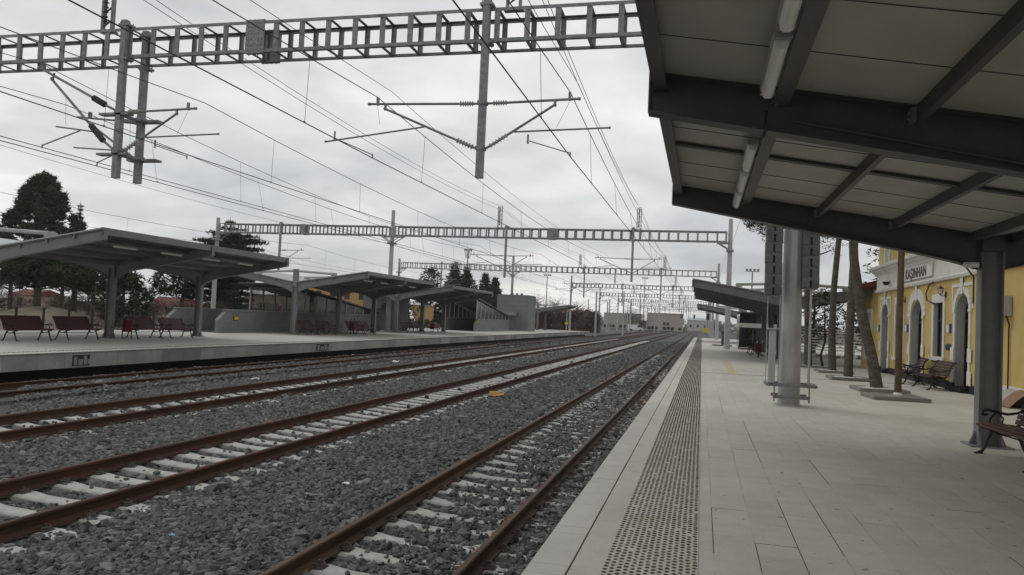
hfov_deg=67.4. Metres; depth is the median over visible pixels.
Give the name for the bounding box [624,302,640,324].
bare tree
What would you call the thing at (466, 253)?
floodlight mast
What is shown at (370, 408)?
concrete sleeper
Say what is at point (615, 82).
sky
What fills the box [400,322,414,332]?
park bench
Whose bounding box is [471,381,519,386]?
concrete sleeper
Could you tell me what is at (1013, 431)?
park bench
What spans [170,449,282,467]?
concrete sleeper
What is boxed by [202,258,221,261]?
tube light
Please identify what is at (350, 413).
concrete sleeper
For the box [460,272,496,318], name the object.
spruce tree
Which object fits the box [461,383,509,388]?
concrete sleeper
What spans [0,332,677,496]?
rail
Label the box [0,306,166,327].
dirt mounds
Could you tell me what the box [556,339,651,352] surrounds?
distant sleepers
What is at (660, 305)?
catenary portal
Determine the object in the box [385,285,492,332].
platform canopy
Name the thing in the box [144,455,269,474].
concrete sleeper
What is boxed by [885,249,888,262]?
upper window
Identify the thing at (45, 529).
concrete sleeper
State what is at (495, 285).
spruce tree
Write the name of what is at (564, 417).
concrete sleeper
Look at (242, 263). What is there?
tube light
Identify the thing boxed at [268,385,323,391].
concrete sleeper
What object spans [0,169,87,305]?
pine tree
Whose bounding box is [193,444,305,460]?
concrete sleeper
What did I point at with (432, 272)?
pine tree
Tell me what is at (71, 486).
concrete sleeper
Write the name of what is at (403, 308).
lift tower
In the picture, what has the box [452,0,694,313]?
overhead line
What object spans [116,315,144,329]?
round bush
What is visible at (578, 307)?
bare tree
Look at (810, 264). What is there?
tension weight
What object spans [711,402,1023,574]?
paving gaps
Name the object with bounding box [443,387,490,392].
concrete sleeper
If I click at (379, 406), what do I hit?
concrete sleeper
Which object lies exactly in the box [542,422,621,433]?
concrete sleeper
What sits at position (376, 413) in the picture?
concrete sleeper
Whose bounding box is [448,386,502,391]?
concrete sleeper
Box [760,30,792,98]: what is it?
tube light
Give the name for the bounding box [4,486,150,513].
concrete sleeper
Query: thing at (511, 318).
lift door
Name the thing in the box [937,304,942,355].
window
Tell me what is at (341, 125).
feeder wire
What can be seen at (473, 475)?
concrete sleeper
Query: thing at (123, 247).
tube light
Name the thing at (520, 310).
lift tower
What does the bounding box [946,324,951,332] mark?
door plate
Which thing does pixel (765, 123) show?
light cable
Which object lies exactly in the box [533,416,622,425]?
concrete sleeper
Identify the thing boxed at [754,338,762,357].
litter bin
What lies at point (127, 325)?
litter bin
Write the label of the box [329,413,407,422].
concrete sleeper
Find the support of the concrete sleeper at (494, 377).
on the ballast bed
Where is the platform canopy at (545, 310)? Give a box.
[535,303,575,329]
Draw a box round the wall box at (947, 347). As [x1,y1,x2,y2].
[945,344,950,350]
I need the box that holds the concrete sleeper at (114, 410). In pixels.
[102,407,180,416]
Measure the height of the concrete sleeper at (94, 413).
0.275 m
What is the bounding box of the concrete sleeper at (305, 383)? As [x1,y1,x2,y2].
[299,381,353,387]
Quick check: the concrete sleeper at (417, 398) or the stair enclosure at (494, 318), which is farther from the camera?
the stair enclosure at (494, 318)
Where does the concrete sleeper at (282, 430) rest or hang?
on the ballast bed
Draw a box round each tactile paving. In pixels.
[14,331,576,352]
[598,338,701,574]
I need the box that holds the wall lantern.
[937,285,946,297]
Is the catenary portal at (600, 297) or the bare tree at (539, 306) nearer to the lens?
the bare tree at (539, 306)
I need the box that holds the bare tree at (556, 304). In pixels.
[543,295,566,306]
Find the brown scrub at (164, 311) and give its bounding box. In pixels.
[0,290,333,321]
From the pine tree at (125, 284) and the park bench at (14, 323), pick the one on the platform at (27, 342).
the park bench at (14, 323)
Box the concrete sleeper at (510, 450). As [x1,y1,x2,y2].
[501,445,594,458]
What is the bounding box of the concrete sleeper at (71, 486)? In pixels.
[46,477,187,501]
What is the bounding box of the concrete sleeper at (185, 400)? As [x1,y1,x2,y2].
[172,397,247,406]
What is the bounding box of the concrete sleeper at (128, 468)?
[115,461,240,480]
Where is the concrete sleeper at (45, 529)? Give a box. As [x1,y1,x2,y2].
[19,523,77,540]
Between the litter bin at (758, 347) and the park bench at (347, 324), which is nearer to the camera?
the litter bin at (758, 347)
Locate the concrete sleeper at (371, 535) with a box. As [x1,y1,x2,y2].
[319,527,526,561]
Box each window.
[865,313,870,355]
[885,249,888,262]
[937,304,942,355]
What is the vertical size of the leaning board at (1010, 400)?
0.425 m
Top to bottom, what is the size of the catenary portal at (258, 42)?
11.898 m
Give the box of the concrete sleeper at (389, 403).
[383,401,451,409]
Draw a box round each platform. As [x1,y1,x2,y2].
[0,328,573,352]
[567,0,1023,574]
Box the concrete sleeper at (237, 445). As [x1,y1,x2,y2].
[218,438,322,453]
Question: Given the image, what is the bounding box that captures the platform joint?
[706,372,911,384]
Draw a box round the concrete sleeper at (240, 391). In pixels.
[231,389,252,394]
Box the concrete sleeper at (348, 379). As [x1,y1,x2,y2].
[334,376,379,381]
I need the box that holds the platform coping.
[521,337,695,574]
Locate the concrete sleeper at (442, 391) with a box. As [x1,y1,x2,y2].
[436,388,487,394]
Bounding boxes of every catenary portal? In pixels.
[0,0,802,406]
[210,205,733,348]
[396,254,720,339]
[568,275,713,337]
[598,287,711,336]
[616,294,709,334]
[630,299,696,324]
[640,303,707,332]
[646,305,706,328]
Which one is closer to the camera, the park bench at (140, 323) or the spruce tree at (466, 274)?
the park bench at (140, 323)
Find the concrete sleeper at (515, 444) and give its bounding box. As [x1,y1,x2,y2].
[494,441,602,455]
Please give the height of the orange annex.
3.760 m
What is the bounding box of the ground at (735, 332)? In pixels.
[68,300,861,344]
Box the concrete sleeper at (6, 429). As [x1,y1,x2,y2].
[0,427,68,438]
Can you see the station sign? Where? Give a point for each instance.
(920, 272)
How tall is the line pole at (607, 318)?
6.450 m
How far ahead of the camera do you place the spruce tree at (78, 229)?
93.59 m
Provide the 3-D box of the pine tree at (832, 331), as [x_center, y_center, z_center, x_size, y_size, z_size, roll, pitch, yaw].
[14.123,-2.009,32.521,4.737,11.391,5.006,3,-2,-16]
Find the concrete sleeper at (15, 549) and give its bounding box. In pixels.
[0,543,26,554]
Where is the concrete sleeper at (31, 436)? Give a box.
[10,434,37,442]
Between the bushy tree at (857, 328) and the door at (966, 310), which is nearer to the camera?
the door at (966, 310)
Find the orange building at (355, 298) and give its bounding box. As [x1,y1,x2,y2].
[297,288,362,312]
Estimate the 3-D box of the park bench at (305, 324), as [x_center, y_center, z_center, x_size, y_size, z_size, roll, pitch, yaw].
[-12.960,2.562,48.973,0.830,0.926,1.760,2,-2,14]
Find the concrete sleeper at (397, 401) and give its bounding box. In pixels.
[391,399,460,407]
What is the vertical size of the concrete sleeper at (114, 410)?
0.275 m
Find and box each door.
[509,315,513,330]
[918,310,921,366]
[963,303,968,386]
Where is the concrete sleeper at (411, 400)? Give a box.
[401,397,463,404]
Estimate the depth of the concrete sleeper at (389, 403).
20.39 m
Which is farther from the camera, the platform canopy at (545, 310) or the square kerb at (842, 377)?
the platform canopy at (545, 310)
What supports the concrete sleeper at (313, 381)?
on the ballast bed
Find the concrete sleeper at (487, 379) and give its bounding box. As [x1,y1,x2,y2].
[485,378,530,382]
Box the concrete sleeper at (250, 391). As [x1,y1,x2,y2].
[243,388,311,395]
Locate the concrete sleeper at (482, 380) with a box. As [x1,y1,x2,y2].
[480,379,525,384]
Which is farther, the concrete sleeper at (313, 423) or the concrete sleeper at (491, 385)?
the concrete sleeper at (491, 385)
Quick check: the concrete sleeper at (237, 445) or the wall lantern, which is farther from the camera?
the wall lantern
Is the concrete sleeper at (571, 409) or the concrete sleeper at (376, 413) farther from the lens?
the concrete sleeper at (571, 409)
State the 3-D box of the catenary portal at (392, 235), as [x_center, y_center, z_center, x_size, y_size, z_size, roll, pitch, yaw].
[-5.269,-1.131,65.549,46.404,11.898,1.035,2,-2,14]
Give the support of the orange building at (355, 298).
on the dirt field
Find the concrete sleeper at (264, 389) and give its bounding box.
[256,386,313,393]
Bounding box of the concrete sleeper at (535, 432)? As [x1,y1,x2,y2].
[530,429,618,441]
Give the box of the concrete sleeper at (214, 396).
[205,393,278,401]
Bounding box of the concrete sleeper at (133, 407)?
[121,404,196,414]
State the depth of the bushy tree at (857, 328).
52.15 m
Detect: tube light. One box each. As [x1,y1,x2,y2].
[110,244,139,249]
[159,251,183,256]
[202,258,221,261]
[236,262,253,265]
[732,189,743,207]
[736,168,750,191]
[741,139,759,171]
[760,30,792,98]
[776,0,802,31]
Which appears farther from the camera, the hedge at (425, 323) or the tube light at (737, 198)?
the hedge at (425, 323)
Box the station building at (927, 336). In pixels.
[842,247,1023,407]
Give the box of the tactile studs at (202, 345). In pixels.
[3,336,443,352]
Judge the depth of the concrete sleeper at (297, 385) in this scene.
24.41 m
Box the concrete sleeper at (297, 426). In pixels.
[288,422,374,433]
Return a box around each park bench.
[0,315,53,341]
[52,316,101,339]
[124,317,164,338]
[157,318,194,337]
[296,320,320,334]
[315,320,336,334]
[345,321,364,333]
[356,321,374,333]
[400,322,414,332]
[411,322,425,332]
[432,322,443,331]
[745,340,759,353]
[749,341,764,355]
[902,357,928,384]
[912,360,956,391]
[974,406,1023,472]
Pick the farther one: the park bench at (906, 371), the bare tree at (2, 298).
the bare tree at (2, 298)
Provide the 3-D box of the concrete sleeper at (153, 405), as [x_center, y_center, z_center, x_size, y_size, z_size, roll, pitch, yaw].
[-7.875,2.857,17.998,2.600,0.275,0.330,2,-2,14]
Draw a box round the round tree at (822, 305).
[806,287,844,365]
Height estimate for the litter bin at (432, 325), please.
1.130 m
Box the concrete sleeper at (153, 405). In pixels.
[138,401,216,411]
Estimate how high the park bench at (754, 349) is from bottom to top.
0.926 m
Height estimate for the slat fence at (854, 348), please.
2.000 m
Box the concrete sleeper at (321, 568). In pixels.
[268,559,369,574]
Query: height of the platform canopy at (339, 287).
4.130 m
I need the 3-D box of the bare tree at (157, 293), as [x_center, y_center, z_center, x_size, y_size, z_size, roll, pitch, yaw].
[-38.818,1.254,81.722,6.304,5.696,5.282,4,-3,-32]
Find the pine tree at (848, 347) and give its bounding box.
[843,266,854,376]
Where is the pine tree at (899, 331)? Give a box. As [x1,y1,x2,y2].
[893,251,904,395]
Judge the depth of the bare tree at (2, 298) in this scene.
71.79 m
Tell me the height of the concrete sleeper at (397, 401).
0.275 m
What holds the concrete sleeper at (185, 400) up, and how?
on the ballast bed
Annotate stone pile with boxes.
[801,352,860,358]
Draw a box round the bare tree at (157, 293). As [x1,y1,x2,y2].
[126,283,172,315]
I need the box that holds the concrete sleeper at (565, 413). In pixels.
[545,411,628,418]
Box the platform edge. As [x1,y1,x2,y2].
[0,331,589,372]
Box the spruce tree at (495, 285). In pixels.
[490,276,502,299]
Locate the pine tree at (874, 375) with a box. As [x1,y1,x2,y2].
[849,241,882,387]
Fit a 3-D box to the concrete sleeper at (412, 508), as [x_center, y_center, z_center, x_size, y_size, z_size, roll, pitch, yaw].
[-0.611,2.843,9.381,2.600,0.275,0.330,2,-2,14]
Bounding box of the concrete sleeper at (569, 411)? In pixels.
[566,409,635,417]
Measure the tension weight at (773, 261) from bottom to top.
2.700 m
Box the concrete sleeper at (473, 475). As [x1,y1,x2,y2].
[461,468,582,486]
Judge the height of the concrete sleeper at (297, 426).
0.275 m
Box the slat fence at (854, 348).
[801,328,861,355]
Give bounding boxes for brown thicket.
[535,307,601,332]
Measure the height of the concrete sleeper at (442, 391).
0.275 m
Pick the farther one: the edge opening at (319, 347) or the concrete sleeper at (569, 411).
the edge opening at (319, 347)
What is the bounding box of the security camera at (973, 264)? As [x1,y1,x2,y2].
[963,260,982,269]
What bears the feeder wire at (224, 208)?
hanging from the catenary portal at (258, 42)
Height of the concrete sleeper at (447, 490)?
0.275 m
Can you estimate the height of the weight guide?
2.500 m
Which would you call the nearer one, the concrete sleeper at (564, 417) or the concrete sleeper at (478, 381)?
the concrete sleeper at (564, 417)
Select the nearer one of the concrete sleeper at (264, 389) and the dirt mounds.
the concrete sleeper at (264, 389)
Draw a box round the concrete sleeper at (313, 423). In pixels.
[303,419,391,430]
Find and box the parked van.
[628,324,642,330]
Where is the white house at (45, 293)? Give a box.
[12,289,59,307]
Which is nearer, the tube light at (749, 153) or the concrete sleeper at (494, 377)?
the tube light at (749, 153)
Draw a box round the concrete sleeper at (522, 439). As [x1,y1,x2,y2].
[499,436,610,450]
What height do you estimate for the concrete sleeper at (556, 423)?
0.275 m
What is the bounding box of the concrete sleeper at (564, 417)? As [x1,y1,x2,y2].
[557,413,626,422]
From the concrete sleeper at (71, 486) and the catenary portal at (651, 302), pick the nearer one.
the concrete sleeper at (71, 486)
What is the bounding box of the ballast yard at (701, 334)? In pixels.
[585,329,843,344]
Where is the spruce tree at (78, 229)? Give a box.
[53,203,87,309]
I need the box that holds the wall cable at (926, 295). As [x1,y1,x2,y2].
[925,281,942,304]
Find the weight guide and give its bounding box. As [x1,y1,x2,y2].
[763,289,817,402]
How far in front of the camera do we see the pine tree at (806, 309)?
35.83 m
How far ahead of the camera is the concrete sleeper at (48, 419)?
15.12 m
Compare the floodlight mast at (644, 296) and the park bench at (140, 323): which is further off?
the floodlight mast at (644, 296)
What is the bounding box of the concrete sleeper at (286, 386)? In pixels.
[278,383,335,390]
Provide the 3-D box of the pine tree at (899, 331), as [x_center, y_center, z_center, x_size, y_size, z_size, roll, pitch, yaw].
[10.404,-0.386,20.549,0.320,6.650,0.320,2,-2,14]
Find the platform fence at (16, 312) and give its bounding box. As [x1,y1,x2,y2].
[9,307,441,329]
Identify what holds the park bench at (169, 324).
on the platform at (27, 342)
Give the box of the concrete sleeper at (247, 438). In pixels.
[235,434,338,448]
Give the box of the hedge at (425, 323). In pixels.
[409,318,430,327]
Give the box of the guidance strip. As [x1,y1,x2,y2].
[722,361,737,374]
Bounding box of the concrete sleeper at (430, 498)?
[384,493,548,517]
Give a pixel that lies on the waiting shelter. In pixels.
(748, 325)
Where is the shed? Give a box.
[687,318,705,330]
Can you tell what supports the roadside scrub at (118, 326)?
on the dirt field
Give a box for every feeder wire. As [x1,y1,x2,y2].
[1,145,608,303]
[144,0,652,299]
[156,0,656,300]
[250,0,675,307]
[528,0,690,305]
[542,0,683,293]
[547,0,687,300]
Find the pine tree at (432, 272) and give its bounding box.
[419,265,445,316]
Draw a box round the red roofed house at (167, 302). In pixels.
[143,297,194,315]
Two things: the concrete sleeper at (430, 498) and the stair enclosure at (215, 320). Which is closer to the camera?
the concrete sleeper at (430, 498)
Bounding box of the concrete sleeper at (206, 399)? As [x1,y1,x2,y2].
[189,395,261,403]
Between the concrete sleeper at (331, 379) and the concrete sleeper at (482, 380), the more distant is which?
the concrete sleeper at (482, 380)
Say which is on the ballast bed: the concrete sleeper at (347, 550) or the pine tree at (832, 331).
the concrete sleeper at (347, 550)
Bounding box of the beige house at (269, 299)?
[244,294,291,310]
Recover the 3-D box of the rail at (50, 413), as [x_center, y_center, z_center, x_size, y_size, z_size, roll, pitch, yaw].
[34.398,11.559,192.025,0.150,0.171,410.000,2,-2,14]
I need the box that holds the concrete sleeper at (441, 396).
[424,391,486,398]
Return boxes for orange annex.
[412,304,434,327]
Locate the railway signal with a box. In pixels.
[706,313,708,335]
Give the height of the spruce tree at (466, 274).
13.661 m
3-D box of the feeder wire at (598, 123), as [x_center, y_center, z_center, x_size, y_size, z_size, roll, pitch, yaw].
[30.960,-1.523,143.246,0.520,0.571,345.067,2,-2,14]
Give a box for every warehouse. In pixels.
[604,312,640,328]
[647,312,683,331]
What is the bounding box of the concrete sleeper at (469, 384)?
[465,382,517,387]
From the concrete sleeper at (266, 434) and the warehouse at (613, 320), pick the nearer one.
the concrete sleeper at (266, 434)
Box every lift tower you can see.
[363,295,408,330]
[497,293,535,330]
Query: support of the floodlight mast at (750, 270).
on the ballast yard at (701, 334)
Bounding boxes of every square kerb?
[801,364,827,368]
[814,368,853,374]
[826,375,868,381]
[849,385,910,393]
[860,391,931,402]
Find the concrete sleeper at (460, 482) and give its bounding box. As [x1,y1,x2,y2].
[447,476,578,496]
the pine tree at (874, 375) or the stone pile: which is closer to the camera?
the pine tree at (874, 375)
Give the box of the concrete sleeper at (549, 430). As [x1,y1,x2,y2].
[518,425,619,437]
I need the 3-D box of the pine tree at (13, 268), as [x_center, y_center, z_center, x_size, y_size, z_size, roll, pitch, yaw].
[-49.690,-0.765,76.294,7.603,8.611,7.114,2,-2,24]
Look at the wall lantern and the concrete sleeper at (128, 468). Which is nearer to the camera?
the concrete sleeper at (128, 468)
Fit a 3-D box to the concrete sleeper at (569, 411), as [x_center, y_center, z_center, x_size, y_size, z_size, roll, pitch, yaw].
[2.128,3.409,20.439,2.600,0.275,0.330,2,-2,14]
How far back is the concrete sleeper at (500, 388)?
26.20 m
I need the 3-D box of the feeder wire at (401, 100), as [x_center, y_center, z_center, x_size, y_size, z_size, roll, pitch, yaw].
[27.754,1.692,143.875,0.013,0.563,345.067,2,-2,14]
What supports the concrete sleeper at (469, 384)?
on the ballast bed
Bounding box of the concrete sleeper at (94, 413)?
[78,409,156,420]
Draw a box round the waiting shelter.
[735,311,776,348]
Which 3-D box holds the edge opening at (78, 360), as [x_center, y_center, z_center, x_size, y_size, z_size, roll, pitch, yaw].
[-13.015,2.198,23.220,0.036,0.320,0.660,2,-2,14]
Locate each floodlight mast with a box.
[464,249,471,266]
[544,274,550,302]
[642,277,647,329]
[746,269,758,311]
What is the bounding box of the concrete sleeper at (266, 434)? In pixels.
[255,430,354,443]
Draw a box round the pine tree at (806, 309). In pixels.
[758,230,848,365]
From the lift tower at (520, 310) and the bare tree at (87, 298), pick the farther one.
the lift tower at (520, 310)
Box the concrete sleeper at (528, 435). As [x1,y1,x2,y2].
[524,432,610,443]
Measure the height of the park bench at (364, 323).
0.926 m
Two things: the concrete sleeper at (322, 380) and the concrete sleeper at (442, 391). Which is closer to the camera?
the concrete sleeper at (442, 391)
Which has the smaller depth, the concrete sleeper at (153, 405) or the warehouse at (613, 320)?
the concrete sleeper at (153, 405)
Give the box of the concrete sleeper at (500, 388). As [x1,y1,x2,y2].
[454,385,504,390]
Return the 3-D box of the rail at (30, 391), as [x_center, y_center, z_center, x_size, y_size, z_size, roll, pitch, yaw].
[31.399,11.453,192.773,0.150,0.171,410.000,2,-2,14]
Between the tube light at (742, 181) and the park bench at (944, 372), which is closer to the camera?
the tube light at (742, 181)
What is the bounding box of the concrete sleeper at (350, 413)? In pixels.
[341,410,419,419]
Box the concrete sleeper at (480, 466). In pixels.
[445,462,589,480]
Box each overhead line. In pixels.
[0,26,665,314]
[0,52,655,312]
[0,86,657,312]
[1,192,563,304]
[1,212,547,300]
[68,0,675,310]
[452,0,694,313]
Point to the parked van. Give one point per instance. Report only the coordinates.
(636, 327)
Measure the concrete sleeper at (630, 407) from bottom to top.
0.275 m
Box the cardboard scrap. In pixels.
[488,391,506,396]
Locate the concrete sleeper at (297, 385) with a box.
[288,382,348,388]
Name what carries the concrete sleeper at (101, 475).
on the ballast bed
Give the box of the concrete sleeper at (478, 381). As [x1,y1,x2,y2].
[475,380,521,385]
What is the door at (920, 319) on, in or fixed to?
in the station building at (927, 336)
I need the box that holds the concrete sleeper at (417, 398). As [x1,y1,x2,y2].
[408,395,469,402]
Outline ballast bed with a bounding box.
[0,331,699,574]
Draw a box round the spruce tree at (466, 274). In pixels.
[439,267,477,325]
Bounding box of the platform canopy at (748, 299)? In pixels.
[692,278,872,358]
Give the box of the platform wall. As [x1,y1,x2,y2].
[0,334,584,382]
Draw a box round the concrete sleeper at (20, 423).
[3,419,103,432]
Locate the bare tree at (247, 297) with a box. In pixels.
[235,290,259,306]
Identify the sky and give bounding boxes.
[0,0,878,332]
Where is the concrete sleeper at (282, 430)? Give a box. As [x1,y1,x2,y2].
[272,426,364,438]
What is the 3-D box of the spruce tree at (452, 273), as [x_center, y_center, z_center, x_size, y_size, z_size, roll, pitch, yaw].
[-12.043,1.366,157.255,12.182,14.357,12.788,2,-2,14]
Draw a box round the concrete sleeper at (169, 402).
[157,399,230,408]
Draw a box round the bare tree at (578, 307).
[572,301,590,309]
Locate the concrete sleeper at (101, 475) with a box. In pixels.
[83,469,209,489]
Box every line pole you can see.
[594,292,608,336]
[606,302,618,333]
[608,300,615,332]
[622,291,632,335]
[629,304,635,331]
[658,304,665,332]
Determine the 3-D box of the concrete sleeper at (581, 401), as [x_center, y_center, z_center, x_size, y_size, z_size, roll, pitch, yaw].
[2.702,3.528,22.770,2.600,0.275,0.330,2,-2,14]
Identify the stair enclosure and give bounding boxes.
[165,282,382,332]
[445,298,510,330]
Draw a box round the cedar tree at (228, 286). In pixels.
[187,217,269,309]
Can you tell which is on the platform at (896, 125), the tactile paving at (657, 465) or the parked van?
the tactile paving at (657, 465)
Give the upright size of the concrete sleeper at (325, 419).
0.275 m
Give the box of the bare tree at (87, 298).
[69,282,104,314]
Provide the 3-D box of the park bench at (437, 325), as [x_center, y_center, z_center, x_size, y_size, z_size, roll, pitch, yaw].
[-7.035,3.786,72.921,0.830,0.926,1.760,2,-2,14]
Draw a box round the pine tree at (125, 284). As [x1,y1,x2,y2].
[90,271,154,326]
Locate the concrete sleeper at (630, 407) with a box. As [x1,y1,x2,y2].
[576,402,631,409]
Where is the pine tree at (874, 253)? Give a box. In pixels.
[862,248,878,279]
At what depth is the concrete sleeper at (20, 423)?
14.54 m
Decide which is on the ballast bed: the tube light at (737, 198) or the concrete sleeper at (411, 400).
the concrete sleeper at (411, 400)
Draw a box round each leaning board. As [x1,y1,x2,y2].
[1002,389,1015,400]
[1002,390,1023,407]
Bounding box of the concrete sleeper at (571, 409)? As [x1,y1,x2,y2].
[553,406,629,413]
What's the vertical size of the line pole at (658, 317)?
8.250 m
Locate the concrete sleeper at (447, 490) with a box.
[413,484,567,506]
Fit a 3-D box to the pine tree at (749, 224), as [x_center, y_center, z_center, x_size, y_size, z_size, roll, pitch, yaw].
[12.516,-1.628,35.406,4.297,10.724,3.576,2,-2,14]
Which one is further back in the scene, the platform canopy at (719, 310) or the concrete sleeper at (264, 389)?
the platform canopy at (719, 310)
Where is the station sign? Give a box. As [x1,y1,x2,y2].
[904,262,933,282]
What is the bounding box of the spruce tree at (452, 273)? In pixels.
[433,260,469,324]
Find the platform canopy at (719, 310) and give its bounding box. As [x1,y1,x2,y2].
[697,303,746,318]
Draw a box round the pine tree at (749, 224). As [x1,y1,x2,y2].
[742,220,831,239]
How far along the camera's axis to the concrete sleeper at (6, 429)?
13.68 m
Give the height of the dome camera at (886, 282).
0.250 m
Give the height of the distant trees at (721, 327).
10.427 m
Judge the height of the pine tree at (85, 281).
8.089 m
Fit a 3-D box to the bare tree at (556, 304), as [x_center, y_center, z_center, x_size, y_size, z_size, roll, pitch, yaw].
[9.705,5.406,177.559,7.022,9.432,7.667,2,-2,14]
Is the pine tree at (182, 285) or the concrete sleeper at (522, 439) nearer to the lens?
the concrete sleeper at (522, 439)
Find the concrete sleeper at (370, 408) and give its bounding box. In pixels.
[362,405,439,414]
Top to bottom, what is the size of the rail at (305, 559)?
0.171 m
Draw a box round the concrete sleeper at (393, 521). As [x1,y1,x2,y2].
[341,514,536,542]
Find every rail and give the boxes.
[0,331,649,390]
[0,331,653,397]
[0,331,667,424]
[0,331,672,441]
[0,331,686,542]
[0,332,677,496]
[258,332,692,574]
[451,331,697,574]
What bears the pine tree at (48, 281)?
on the dirt field
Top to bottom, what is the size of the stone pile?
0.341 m
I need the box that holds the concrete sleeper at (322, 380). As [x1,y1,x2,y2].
[316,378,362,383]
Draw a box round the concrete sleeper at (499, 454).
[492,450,594,465]
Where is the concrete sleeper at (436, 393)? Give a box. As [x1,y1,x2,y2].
[430,390,487,396]
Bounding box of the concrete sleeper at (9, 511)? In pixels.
[0,503,111,524]
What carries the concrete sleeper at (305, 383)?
on the ballast bed
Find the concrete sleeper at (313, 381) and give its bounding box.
[307,380,356,385]
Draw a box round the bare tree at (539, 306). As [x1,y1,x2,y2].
[533,289,551,323]
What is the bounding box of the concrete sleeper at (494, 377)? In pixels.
[493,376,535,380]
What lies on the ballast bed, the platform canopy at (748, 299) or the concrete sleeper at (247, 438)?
the concrete sleeper at (247, 438)
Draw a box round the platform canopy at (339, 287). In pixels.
[238,269,435,334]
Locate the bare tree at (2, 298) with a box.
[0,266,29,308]
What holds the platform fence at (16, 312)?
on the ground at (735, 332)
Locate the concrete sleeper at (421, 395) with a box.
[415,393,482,401]
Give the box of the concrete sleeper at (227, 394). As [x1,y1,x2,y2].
[219,391,277,399]
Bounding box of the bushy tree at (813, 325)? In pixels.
[801,290,837,353]
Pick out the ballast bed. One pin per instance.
(6, 403)
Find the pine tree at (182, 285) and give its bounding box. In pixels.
[144,270,219,306]
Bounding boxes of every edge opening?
[72,355,89,365]
[316,344,328,350]
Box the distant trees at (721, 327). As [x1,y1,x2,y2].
[601,317,861,338]
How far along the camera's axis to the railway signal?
145.11 m
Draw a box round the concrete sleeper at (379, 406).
[374,403,444,411]
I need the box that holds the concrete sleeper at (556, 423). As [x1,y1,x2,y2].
[526,419,625,429]
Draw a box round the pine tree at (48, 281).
[23,257,99,307]
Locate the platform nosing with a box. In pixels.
[0,331,585,354]
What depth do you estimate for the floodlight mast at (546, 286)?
254.85 m
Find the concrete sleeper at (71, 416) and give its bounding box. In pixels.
[56,413,144,423]
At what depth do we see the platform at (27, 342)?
36.06 m
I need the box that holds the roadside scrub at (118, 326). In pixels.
[24,313,424,328]
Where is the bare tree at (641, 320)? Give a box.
[635,308,648,326]
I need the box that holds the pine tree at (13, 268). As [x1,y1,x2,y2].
[0,256,52,309]
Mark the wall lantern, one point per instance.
(940, 290)
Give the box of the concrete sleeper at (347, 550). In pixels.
[332,542,507,574]
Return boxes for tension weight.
[764,224,783,299]
[801,232,819,292]
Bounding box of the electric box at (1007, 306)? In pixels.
[1004,295,1011,388]
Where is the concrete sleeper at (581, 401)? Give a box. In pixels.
[560,400,641,408]
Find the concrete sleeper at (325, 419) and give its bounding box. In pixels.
[317,416,401,426]
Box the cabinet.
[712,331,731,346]
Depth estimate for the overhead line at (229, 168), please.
20.74 m
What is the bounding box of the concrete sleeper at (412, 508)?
[400,503,549,529]
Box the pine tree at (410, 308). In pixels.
[408,299,420,324]
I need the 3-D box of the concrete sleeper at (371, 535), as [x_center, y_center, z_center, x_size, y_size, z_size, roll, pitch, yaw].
[-0.917,2.783,8.220,2.600,0.275,0.330,2,-2,14]
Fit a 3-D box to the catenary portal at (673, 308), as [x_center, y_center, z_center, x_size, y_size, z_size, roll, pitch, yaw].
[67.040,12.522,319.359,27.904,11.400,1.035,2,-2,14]
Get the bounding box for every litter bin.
[121,313,133,338]
[349,318,355,333]
[430,320,434,328]
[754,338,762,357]
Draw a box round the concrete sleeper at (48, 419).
[32,416,115,428]
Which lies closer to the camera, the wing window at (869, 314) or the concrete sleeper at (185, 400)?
the concrete sleeper at (185, 400)
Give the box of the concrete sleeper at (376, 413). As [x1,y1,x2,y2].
[354,407,433,417]
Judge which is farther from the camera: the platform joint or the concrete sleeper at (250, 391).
the platform joint
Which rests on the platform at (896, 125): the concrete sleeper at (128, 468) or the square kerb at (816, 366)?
the square kerb at (816, 366)
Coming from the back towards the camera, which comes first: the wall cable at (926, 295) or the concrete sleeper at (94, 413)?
the wall cable at (926, 295)
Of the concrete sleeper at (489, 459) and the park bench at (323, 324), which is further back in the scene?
the park bench at (323, 324)
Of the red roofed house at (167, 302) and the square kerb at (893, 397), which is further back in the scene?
the red roofed house at (167, 302)
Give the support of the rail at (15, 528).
on the ballast bed
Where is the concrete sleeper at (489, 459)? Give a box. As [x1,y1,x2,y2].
[458,456,589,472]
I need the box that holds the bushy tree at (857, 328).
[828,280,867,350]
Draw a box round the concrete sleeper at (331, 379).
[325,377,374,383]
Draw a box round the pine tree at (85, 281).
[51,262,120,316]
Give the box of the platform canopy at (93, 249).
[0,227,288,337]
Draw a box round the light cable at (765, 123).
[762,110,767,136]
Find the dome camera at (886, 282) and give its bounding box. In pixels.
[882,280,889,284]
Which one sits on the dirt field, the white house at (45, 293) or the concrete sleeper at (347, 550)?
the white house at (45, 293)
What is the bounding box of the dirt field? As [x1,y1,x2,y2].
[0,300,614,330]
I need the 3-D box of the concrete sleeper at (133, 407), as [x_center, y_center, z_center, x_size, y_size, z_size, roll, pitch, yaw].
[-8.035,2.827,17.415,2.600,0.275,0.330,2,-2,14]
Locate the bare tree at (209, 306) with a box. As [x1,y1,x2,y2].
[193,290,235,308]
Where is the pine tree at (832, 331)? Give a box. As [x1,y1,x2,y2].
[828,239,840,370]
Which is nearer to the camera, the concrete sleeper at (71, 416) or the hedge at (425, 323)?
the concrete sleeper at (71, 416)

